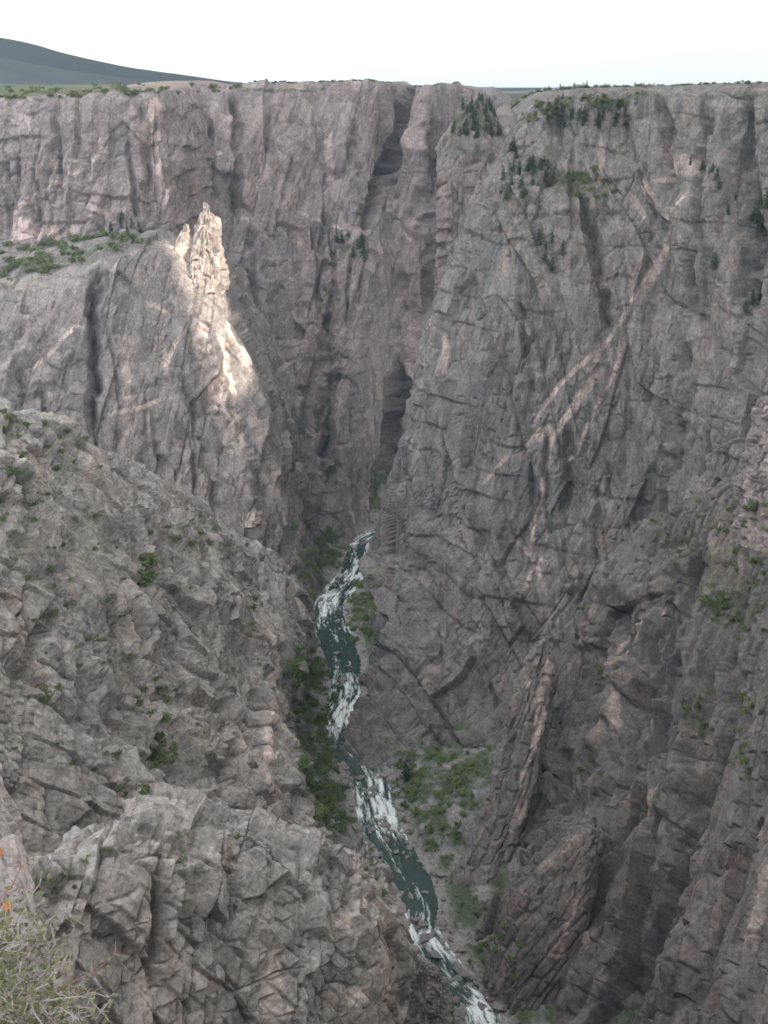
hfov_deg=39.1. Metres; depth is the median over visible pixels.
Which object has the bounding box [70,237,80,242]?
shrub
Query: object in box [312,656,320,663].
riverbank bush
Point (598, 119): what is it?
conifer tree
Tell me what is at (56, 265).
shrub
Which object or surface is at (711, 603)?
shrub
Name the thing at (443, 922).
boulder
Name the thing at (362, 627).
riverbank bush
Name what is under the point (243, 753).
canyon slope
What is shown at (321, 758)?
riverbank bush
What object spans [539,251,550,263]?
conifer tree
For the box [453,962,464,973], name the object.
boulder
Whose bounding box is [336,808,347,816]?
riverbank bush
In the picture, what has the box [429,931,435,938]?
boulder
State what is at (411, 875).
river
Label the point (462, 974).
boulder
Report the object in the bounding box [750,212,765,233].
conifer tree
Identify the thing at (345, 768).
boulder
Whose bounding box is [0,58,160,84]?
hills
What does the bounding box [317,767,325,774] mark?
riverbank bush
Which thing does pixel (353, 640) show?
riverbank bush
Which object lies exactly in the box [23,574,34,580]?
shrub
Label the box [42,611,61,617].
shrub
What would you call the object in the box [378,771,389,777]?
boulder
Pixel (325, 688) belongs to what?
riverbank bush
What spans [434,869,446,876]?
boulder
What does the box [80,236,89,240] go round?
shrub
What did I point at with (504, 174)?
conifer tree
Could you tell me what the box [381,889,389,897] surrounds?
riverbank bush
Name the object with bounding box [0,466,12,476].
shrub
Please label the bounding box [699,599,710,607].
sagebrush
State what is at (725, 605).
shrub
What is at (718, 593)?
shrub
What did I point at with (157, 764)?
shrub
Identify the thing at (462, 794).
riverbank bush
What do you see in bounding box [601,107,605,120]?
conifer tree
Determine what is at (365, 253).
conifer tree
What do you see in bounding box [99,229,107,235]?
shrub
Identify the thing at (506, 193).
conifer tree
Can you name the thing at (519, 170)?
conifer tree
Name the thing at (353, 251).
conifer tree
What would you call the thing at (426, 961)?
boulder
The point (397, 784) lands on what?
riverbank bush
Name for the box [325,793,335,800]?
riverbank bush
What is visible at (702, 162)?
conifer tree
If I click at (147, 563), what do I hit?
shrub
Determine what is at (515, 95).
ground
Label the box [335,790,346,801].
riverbank bush
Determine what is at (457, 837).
riverbank bush
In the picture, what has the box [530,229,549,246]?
conifer tree
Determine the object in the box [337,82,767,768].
canyon wall
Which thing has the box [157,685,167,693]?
shrub
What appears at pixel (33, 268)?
shrub
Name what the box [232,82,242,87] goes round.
sagebrush
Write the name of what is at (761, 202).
conifer tree
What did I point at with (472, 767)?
riverbank bush
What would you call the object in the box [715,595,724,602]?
shrub
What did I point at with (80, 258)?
shrub
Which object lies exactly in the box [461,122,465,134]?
conifer tree
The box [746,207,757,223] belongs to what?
conifer tree
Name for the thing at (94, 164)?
canyon wall
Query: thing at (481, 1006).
boulder
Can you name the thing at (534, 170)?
conifer tree
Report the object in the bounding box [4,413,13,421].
shrub
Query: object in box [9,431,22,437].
shrub
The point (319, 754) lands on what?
riverbank bush
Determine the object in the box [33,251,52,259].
shrub
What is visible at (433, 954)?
boulder
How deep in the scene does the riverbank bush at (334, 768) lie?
926.53 m
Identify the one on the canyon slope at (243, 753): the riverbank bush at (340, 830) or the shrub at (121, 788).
the shrub at (121, 788)
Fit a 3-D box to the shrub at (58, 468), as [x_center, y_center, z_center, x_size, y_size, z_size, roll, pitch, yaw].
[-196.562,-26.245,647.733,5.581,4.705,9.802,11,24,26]
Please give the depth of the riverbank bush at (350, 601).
1231.51 m
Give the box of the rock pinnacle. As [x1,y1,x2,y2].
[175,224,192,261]
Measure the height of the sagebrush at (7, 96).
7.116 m
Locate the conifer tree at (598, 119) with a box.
[595,111,600,126]
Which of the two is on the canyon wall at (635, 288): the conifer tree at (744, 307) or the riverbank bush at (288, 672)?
the conifer tree at (744, 307)
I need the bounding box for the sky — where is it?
[0,0,767,103]
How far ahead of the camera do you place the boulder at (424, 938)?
746.01 m
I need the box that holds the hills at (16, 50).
[0,38,242,83]
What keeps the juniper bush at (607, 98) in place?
on the canyon wall at (635, 288)
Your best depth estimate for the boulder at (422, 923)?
759.76 m
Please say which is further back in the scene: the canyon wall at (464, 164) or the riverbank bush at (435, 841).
the canyon wall at (464, 164)
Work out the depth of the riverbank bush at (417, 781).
903.95 m
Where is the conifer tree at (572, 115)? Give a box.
[568,106,573,120]
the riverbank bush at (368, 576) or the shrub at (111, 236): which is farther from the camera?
the shrub at (111, 236)
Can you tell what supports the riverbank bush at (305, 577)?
on the canyon wall at (147, 356)
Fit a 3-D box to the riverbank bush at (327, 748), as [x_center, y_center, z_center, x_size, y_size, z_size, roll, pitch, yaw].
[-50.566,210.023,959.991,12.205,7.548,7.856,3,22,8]
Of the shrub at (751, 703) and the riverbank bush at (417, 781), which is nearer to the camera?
the shrub at (751, 703)
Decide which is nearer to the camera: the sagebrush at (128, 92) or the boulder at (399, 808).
the boulder at (399, 808)
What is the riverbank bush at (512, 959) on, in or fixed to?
on the rock rib at (548, 907)
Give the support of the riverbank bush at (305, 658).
on the canyon slope at (243, 753)
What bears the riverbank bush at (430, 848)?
on the ground at (462, 921)
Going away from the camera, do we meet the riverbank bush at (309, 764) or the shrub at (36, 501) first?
the shrub at (36, 501)
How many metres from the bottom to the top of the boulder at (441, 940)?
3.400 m
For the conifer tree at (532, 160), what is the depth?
983.03 m
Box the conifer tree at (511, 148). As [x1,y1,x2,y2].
[509,140,514,151]
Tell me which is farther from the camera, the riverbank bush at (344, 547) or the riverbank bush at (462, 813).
the riverbank bush at (344, 547)
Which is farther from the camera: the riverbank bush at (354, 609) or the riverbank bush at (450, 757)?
the riverbank bush at (354, 609)
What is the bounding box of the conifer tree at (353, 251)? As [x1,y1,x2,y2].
[351,245,355,258]
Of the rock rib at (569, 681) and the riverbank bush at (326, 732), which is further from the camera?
the riverbank bush at (326, 732)
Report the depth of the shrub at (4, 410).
601.22 m
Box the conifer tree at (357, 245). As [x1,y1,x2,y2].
[355,238,359,248]
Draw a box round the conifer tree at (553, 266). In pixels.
[548,257,557,273]
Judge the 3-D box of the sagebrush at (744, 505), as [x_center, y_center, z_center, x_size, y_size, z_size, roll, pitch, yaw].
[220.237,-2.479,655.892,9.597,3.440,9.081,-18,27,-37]
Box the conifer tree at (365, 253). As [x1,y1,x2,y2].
[358,245,370,258]
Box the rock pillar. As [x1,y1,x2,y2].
[408,955,427,1023]
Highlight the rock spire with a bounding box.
[188,202,263,527]
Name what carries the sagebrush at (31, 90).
on the plateau
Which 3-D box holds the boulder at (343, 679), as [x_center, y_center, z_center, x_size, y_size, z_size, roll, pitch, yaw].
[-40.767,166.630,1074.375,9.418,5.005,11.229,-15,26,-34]
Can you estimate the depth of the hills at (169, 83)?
2113.86 m
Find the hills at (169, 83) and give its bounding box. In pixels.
[126,80,228,86]
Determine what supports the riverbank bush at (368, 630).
on the ground at (462, 921)
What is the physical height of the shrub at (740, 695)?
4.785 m
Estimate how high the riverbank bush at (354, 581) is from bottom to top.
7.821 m
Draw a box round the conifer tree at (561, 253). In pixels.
[558,240,568,255]
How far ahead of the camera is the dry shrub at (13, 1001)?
2.02 m
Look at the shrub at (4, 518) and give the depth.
557.30 m
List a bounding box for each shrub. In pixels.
[0,240,12,246]
[0,270,8,276]
[0,407,8,414]
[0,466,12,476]
[0,512,8,520]
[0,855,128,1023]
[2,256,14,262]
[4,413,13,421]
[4,465,18,472]
[6,260,21,268]
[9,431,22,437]
[13,256,25,264]
[16,245,27,250]
[17,451,28,457]
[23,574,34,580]
[28,244,44,251]
[28,496,44,505]
[29,264,39,271]
[29,516,37,521]
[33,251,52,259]
[33,256,47,263]
[35,875,54,883]
[36,266,47,272]
[37,682,63,702]
[40,262,51,268]
[41,240,53,246]
[42,420,48,426]
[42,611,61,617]
[45,262,59,267]
[52,464,62,471]
[54,240,67,246]
[66,232,81,239]
[67,245,78,250]
[68,256,75,262]
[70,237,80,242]
[75,249,84,254]
[75,255,84,260]
[78,854,88,862]
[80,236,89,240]
[85,636,93,641]
[86,233,103,239]
[94,243,110,249]
[97,636,108,642]
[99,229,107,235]
[104,748,122,760]
[105,594,115,602]
[108,233,115,238]
[110,776,130,791]
[111,244,120,250]
[112,231,135,240]
[123,237,146,243]
[135,783,151,794]
[136,700,143,706]
[137,578,151,586]
[138,568,157,582]
[139,551,159,564]
[141,556,158,569]
[149,737,177,758]
[149,750,176,768]
[154,694,174,704]
[155,731,165,738]
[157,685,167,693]
[161,712,171,721]
[170,535,180,542]
[174,829,188,839]
[176,854,186,866]
[189,540,196,546]
[206,539,214,545]
[234,832,240,838]
[697,729,704,735]
[698,594,708,600]
[707,599,716,605]
[712,609,722,615]
[714,590,727,595]
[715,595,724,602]
[722,602,731,608]
[731,689,745,698]
[731,725,742,733]
[734,749,749,764]
[738,705,746,713]
[742,774,750,780]
[748,701,755,706]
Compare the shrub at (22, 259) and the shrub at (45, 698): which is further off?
the shrub at (22, 259)
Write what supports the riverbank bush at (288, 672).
on the canyon slope at (243, 753)
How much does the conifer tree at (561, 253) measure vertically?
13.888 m
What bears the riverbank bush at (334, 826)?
on the ground at (462, 921)
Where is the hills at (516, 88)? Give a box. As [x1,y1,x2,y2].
[495,86,599,90]
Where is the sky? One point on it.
(476, 43)
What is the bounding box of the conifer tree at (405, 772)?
[396,762,412,784]
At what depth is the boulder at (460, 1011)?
687.04 m
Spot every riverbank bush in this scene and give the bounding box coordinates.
[282,669,293,675]
[284,657,293,668]
[287,658,299,667]
[289,663,301,669]
[294,643,304,651]
[294,741,303,749]
[297,551,305,556]
[297,572,308,579]
[297,734,305,741]
[297,756,307,771]
[297,757,310,769]
[298,707,307,713]
[299,754,311,761]
[300,653,308,660]
[305,769,316,776]
[307,697,316,704]
[310,661,323,668]
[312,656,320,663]
[313,566,320,573]
[313,752,328,757]
[313,760,322,769]
[314,807,328,819]
[315,670,324,677]
[315,713,326,722]
[315,730,328,736]
[315,735,328,744]
[316,657,327,666]
[317,754,327,762]
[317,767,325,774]
[318,793,326,802]
[319,686,329,691]
[320,703,330,711]
[320,744,333,750]
[321,785,333,794]
[322,711,331,720]
[322,808,329,819]
[324,668,331,675]
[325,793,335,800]
[326,548,335,553]
[326,691,337,701]
[326,762,338,769]
[329,823,336,829]
[331,800,337,808]
[333,812,343,820]
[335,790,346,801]
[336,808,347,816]
[337,821,346,826]
[338,824,347,833]
[342,543,351,549]
[345,815,357,823]
[347,595,358,605]
[347,613,356,619]
[348,579,358,585]
[348,634,359,642]
[352,607,362,611]
[359,624,370,631]
[360,613,368,620]
[363,627,370,633]
[363,635,373,642]
[364,629,373,637]
[365,573,373,578]
[369,610,376,618]
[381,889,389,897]
[391,779,399,786]
[391,792,398,797]
[400,800,408,808]
[407,796,416,802]
[407,805,418,812]
[409,769,417,777]
[413,778,420,785]
[413,809,422,815]
[427,752,435,758]
[427,826,433,833]
[427,841,438,852]
[429,839,438,846]
[441,821,450,827]
[445,778,452,784]
[445,852,454,861]
[446,755,454,761]
[447,752,458,758]
[447,787,452,793]
[454,820,461,829]
[454,833,459,839]
[458,775,468,783]
[458,790,467,796]
[458,810,468,817]
[468,763,477,770]
[490,945,498,951]
[497,932,505,939]
[506,954,515,961]
[509,970,518,977]
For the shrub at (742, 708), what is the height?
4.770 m
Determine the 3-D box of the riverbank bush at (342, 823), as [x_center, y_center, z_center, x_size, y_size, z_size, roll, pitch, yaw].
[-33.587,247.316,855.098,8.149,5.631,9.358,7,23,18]
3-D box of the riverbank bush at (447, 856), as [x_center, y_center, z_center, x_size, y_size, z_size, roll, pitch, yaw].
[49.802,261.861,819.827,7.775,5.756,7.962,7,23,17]
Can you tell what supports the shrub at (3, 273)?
on the canyon wall at (147, 356)
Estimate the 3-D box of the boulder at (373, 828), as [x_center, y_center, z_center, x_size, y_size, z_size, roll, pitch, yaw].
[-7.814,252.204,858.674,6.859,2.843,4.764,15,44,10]
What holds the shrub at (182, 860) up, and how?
on the rock buttress
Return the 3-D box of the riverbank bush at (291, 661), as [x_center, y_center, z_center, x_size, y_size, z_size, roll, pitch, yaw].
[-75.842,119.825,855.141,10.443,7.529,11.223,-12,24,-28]
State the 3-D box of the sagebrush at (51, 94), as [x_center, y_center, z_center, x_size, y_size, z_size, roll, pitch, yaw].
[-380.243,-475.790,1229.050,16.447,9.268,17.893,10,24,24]
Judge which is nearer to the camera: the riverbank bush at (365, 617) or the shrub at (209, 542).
the shrub at (209, 542)
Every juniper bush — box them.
[534,99,545,104]
[595,96,609,101]
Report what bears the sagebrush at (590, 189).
on the canyon wall at (635, 288)
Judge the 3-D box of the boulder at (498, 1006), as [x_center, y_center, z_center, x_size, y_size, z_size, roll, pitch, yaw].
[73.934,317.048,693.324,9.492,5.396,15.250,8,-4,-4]
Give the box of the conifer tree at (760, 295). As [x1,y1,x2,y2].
[755,287,761,300]
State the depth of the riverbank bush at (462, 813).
844.62 m
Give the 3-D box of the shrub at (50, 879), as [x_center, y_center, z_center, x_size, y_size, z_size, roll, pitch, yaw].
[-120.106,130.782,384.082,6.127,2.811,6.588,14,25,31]
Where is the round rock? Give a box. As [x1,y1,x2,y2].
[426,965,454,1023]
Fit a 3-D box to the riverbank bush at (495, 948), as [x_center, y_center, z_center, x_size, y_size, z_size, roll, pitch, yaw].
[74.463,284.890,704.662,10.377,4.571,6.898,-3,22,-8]
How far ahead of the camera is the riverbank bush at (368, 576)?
1159.02 m
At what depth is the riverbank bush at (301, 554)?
1216.78 m
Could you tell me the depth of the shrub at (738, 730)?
615.32 m
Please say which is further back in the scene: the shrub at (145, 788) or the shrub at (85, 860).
the shrub at (145, 788)
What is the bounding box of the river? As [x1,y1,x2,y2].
[314,528,500,1023]
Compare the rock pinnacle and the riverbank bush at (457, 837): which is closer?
the riverbank bush at (457, 837)
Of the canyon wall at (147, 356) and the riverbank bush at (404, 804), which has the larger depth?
the canyon wall at (147, 356)
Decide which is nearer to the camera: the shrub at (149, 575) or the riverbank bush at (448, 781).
the shrub at (149, 575)
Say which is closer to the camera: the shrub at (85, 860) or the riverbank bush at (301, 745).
the shrub at (85, 860)
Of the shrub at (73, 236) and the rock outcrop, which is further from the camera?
the shrub at (73, 236)
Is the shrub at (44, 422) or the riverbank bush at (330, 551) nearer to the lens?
the shrub at (44, 422)
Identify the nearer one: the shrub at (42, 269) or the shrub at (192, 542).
the shrub at (192, 542)
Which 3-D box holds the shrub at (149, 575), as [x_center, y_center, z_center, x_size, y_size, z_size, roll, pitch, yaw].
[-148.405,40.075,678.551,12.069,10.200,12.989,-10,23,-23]
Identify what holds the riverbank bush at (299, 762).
on the canyon slope at (243, 753)
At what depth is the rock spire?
1171.50 m
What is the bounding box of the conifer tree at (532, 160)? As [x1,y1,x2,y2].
[528,153,534,167]
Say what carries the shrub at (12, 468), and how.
on the canyon slope at (243, 753)
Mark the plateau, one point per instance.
(66, 88)
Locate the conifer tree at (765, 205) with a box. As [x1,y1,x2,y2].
[758,188,767,209]
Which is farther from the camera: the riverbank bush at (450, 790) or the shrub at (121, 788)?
the riverbank bush at (450, 790)
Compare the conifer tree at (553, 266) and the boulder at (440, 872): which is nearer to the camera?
the boulder at (440, 872)
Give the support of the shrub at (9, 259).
on the canyon wall at (147, 356)
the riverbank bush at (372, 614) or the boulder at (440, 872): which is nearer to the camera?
the boulder at (440, 872)
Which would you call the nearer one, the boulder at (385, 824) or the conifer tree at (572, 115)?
the boulder at (385, 824)
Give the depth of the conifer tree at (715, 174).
887.78 m
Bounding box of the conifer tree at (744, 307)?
[742,300,749,312]
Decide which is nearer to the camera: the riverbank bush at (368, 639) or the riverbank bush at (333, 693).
the riverbank bush at (333, 693)
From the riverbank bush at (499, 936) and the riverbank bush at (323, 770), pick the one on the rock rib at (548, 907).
the riverbank bush at (499, 936)
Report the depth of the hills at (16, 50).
6948.14 m
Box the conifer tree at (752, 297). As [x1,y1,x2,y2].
[748,290,758,306]
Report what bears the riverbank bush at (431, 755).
on the ground at (462, 921)
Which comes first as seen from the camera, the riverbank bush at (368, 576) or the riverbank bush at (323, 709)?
the riverbank bush at (323, 709)
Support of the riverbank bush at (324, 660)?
on the ground at (462, 921)
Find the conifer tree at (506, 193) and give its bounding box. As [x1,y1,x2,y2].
[503,188,509,200]
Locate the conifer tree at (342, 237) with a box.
[339,231,345,243]
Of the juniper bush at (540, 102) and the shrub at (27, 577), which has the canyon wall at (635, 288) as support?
the juniper bush at (540, 102)
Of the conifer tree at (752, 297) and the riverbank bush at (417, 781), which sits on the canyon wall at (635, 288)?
the conifer tree at (752, 297)
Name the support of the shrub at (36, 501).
on the canyon slope at (243, 753)
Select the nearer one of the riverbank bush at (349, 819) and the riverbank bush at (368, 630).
the riverbank bush at (349, 819)
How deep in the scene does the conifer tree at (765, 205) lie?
857.68 m
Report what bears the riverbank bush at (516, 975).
on the rock rib at (548, 907)
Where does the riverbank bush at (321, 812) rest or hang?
on the canyon slope at (243, 753)
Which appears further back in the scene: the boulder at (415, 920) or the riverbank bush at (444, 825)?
the riverbank bush at (444, 825)
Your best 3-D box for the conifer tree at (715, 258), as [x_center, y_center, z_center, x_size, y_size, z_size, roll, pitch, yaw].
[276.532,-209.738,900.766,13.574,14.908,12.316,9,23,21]
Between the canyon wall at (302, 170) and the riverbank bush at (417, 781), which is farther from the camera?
the canyon wall at (302, 170)
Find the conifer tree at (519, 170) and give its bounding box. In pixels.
[515,161,521,174]
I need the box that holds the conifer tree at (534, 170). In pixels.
[530,164,536,174]
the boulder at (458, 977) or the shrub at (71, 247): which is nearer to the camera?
the boulder at (458, 977)
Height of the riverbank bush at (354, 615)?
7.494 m
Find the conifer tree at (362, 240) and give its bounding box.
[359,235,364,247]
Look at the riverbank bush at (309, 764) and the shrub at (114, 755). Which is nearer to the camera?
the shrub at (114, 755)
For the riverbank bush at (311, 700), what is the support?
on the ground at (462, 921)
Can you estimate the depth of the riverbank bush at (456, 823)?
840.43 m
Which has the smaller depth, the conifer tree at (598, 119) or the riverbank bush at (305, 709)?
the conifer tree at (598, 119)
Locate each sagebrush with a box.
[4,94,13,98]
[25,88,37,91]
[41,90,57,96]
[75,92,86,96]
[119,89,133,95]
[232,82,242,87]
[568,170,581,176]
[574,174,583,180]
[581,185,595,192]
[589,165,598,172]
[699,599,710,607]
[709,616,717,621]
[738,503,753,509]
[750,557,763,562]
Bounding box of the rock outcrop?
[729,397,767,551]
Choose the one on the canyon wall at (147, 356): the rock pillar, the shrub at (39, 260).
the shrub at (39, 260)
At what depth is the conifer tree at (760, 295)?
889.11 m
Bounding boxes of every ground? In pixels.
[292,469,638,1023]
[502,90,534,102]
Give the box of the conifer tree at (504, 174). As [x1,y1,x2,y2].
[499,165,505,179]
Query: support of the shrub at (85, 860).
on the rock buttress
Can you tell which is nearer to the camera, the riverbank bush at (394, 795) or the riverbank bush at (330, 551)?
the riverbank bush at (394, 795)
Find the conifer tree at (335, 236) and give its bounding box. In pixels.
[333,226,339,242]
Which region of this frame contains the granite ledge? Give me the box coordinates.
[0,762,77,1023]
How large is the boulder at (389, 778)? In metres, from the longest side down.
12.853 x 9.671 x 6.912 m
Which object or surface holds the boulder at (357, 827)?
in the river
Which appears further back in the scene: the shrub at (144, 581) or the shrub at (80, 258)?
the shrub at (80, 258)
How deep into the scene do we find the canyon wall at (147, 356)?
1152.38 m
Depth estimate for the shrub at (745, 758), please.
591.54 m
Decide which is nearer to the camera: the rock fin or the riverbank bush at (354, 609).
the rock fin
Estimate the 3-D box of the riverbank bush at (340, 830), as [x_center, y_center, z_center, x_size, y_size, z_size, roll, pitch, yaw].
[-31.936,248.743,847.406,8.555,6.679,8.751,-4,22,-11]
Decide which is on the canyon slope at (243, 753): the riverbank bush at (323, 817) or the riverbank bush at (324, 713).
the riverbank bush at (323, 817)
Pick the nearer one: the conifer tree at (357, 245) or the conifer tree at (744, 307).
the conifer tree at (744, 307)
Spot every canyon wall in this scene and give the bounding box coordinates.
[0,86,214,244]
[0,229,325,603]
[122,78,476,545]
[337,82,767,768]
[432,97,507,290]
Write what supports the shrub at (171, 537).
on the canyon slope at (243, 753)
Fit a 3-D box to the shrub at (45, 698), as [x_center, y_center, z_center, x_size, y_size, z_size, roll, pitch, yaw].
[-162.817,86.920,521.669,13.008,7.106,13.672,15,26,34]
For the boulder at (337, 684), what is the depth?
1063.27 m
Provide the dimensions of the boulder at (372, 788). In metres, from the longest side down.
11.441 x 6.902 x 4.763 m
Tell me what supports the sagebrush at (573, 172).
on the canyon wall at (635, 288)
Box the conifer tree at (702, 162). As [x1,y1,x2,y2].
[700,160,705,170]
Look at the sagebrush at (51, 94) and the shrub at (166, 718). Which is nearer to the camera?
the shrub at (166, 718)
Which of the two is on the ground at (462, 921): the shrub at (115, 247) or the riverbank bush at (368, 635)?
the riverbank bush at (368, 635)
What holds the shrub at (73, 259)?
on the canyon wall at (147, 356)
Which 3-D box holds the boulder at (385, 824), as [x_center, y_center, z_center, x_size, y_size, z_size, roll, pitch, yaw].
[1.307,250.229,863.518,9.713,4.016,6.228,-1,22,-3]
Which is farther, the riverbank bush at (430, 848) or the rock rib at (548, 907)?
the riverbank bush at (430, 848)
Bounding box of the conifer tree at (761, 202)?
[753,194,762,216]
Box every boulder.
[334,682,342,686]
[338,677,347,682]
[339,761,346,769]
[341,766,348,770]
[341,782,349,788]
[351,823,363,832]
[367,792,376,797]
[368,785,378,791]
[370,826,377,831]
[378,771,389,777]
[380,822,390,827]
[381,836,389,840]
[386,775,395,784]
[396,806,404,810]
[406,814,410,821]
[410,917,419,924]
[415,920,428,926]
[417,823,427,833]
[419,933,429,943]
[420,956,431,965]
[427,950,441,958]
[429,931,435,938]
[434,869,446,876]
[439,919,446,926]
[439,937,444,943]
[447,977,455,981]
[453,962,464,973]
[454,1007,466,1016]
[455,975,461,980]
[456,947,467,951]
[459,971,466,977]
[477,1001,486,1010]
[479,986,487,991]
[493,1001,506,1010]
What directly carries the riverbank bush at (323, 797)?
on the ground at (462, 921)
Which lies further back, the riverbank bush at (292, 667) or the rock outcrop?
the riverbank bush at (292, 667)
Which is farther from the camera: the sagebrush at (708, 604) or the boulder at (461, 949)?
the sagebrush at (708, 604)
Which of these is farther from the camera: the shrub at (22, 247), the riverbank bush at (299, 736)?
the shrub at (22, 247)
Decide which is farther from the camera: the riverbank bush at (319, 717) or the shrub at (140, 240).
the shrub at (140, 240)
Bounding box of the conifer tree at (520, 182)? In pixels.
[514,177,522,189]
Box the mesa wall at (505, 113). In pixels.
[418,85,516,132]
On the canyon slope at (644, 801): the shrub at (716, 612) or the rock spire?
the shrub at (716, 612)
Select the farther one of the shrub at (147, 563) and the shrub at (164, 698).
the shrub at (147, 563)
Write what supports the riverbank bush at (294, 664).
on the canyon slope at (243, 753)
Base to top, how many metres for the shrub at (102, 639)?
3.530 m
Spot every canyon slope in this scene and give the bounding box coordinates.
[0,396,332,856]
[471,473,767,1023]
[631,644,767,1023]
[701,833,767,1023]
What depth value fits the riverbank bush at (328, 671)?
1082.86 m
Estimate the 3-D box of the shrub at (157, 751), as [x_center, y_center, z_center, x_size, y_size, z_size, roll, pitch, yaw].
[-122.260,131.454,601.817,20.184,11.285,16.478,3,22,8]
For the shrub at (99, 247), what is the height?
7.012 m
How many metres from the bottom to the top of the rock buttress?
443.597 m
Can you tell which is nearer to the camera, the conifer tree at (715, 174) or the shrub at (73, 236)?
the conifer tree at (715, 174)
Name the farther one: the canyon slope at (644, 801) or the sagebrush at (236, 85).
the sagebrush at (236, 85)
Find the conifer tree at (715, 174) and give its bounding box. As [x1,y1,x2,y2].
[712,167,719,181]
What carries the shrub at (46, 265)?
on the canyon wall at (147, 356)
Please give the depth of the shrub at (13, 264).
1151.70 m
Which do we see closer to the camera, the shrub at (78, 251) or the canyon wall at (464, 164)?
the shrub at (78, 251)
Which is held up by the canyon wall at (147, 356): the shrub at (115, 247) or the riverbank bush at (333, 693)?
the shrub at (115, 247)
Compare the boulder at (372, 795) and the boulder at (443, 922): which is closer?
the boulder at (443, 922)
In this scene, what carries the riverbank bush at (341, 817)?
on the ground at (462, 921)
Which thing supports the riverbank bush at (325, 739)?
on the ground at (462, 921)
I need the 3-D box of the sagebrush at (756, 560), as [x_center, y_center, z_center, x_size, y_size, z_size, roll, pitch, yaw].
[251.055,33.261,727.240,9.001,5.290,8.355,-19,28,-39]
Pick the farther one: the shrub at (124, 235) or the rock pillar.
the shrub at (124, 235)
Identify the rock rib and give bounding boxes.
[482,821,606,1015]
[542,654,584,755]
[655,594,681,664]
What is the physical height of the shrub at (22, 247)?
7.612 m
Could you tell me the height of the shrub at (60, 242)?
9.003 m
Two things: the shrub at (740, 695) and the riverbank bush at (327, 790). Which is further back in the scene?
the riverbank bush at (327, 790)
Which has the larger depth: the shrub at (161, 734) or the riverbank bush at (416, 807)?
the riverbank bush at (416, 807)
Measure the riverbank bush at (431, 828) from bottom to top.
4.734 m
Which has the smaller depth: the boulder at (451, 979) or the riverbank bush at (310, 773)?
the boulder at (451, 979)
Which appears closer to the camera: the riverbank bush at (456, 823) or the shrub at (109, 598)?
the shrub at (109, 598)
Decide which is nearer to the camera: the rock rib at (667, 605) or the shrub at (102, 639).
the shrub at (102, 639)
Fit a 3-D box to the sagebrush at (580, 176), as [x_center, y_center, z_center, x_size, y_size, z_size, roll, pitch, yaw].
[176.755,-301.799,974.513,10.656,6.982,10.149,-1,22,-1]
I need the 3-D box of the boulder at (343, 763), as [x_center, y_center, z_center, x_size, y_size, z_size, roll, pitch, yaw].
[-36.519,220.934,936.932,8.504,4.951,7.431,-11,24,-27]
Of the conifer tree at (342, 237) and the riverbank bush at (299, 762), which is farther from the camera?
the conifer tree at (342, 237)
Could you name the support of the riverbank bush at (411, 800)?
on the ground at (462, 921)
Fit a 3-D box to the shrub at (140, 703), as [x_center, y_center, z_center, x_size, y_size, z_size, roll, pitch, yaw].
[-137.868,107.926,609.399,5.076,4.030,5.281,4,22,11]
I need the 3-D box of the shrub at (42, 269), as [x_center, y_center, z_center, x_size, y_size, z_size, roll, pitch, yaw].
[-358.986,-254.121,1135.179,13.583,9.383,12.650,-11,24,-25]
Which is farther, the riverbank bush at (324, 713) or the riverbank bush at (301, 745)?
the riverbank bush at (324, 713)
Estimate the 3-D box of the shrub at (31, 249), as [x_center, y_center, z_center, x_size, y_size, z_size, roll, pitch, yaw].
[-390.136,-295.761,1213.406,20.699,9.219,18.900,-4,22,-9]
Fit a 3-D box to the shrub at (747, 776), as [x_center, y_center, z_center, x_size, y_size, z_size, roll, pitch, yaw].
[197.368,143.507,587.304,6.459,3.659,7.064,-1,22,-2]
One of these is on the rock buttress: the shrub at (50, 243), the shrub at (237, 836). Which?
the shrub at (237, 836)
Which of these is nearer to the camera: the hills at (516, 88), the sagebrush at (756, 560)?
the sagebrush at (756, 560)
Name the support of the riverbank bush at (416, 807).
on the ground at (462, 921)
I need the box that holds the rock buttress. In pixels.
[29,782,419,1023]
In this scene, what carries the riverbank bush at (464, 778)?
on the ground at (462, 921)
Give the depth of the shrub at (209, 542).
828.84 m
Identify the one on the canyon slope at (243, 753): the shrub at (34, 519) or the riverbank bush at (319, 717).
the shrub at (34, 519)
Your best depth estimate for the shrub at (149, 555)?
688.92 m
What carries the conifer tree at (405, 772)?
on the ground at (462, 921)
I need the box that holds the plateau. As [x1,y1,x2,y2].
[0,84,180,95]
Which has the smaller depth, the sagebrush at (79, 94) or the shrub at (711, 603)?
the shrub at (711, 603)
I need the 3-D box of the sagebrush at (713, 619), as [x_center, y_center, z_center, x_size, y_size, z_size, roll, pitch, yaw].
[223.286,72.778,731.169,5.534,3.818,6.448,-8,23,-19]
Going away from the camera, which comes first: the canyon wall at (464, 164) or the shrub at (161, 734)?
the shrub at (161, 734)
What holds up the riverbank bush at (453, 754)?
on the ground at (462, 921)
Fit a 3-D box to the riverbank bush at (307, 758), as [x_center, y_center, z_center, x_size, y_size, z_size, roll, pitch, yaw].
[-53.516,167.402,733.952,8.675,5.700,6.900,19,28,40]
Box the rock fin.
[451,635,555,886]
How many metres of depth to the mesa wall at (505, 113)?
2547.44 m
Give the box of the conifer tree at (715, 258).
[706,252,718,269]
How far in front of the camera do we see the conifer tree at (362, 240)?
1420.06 m

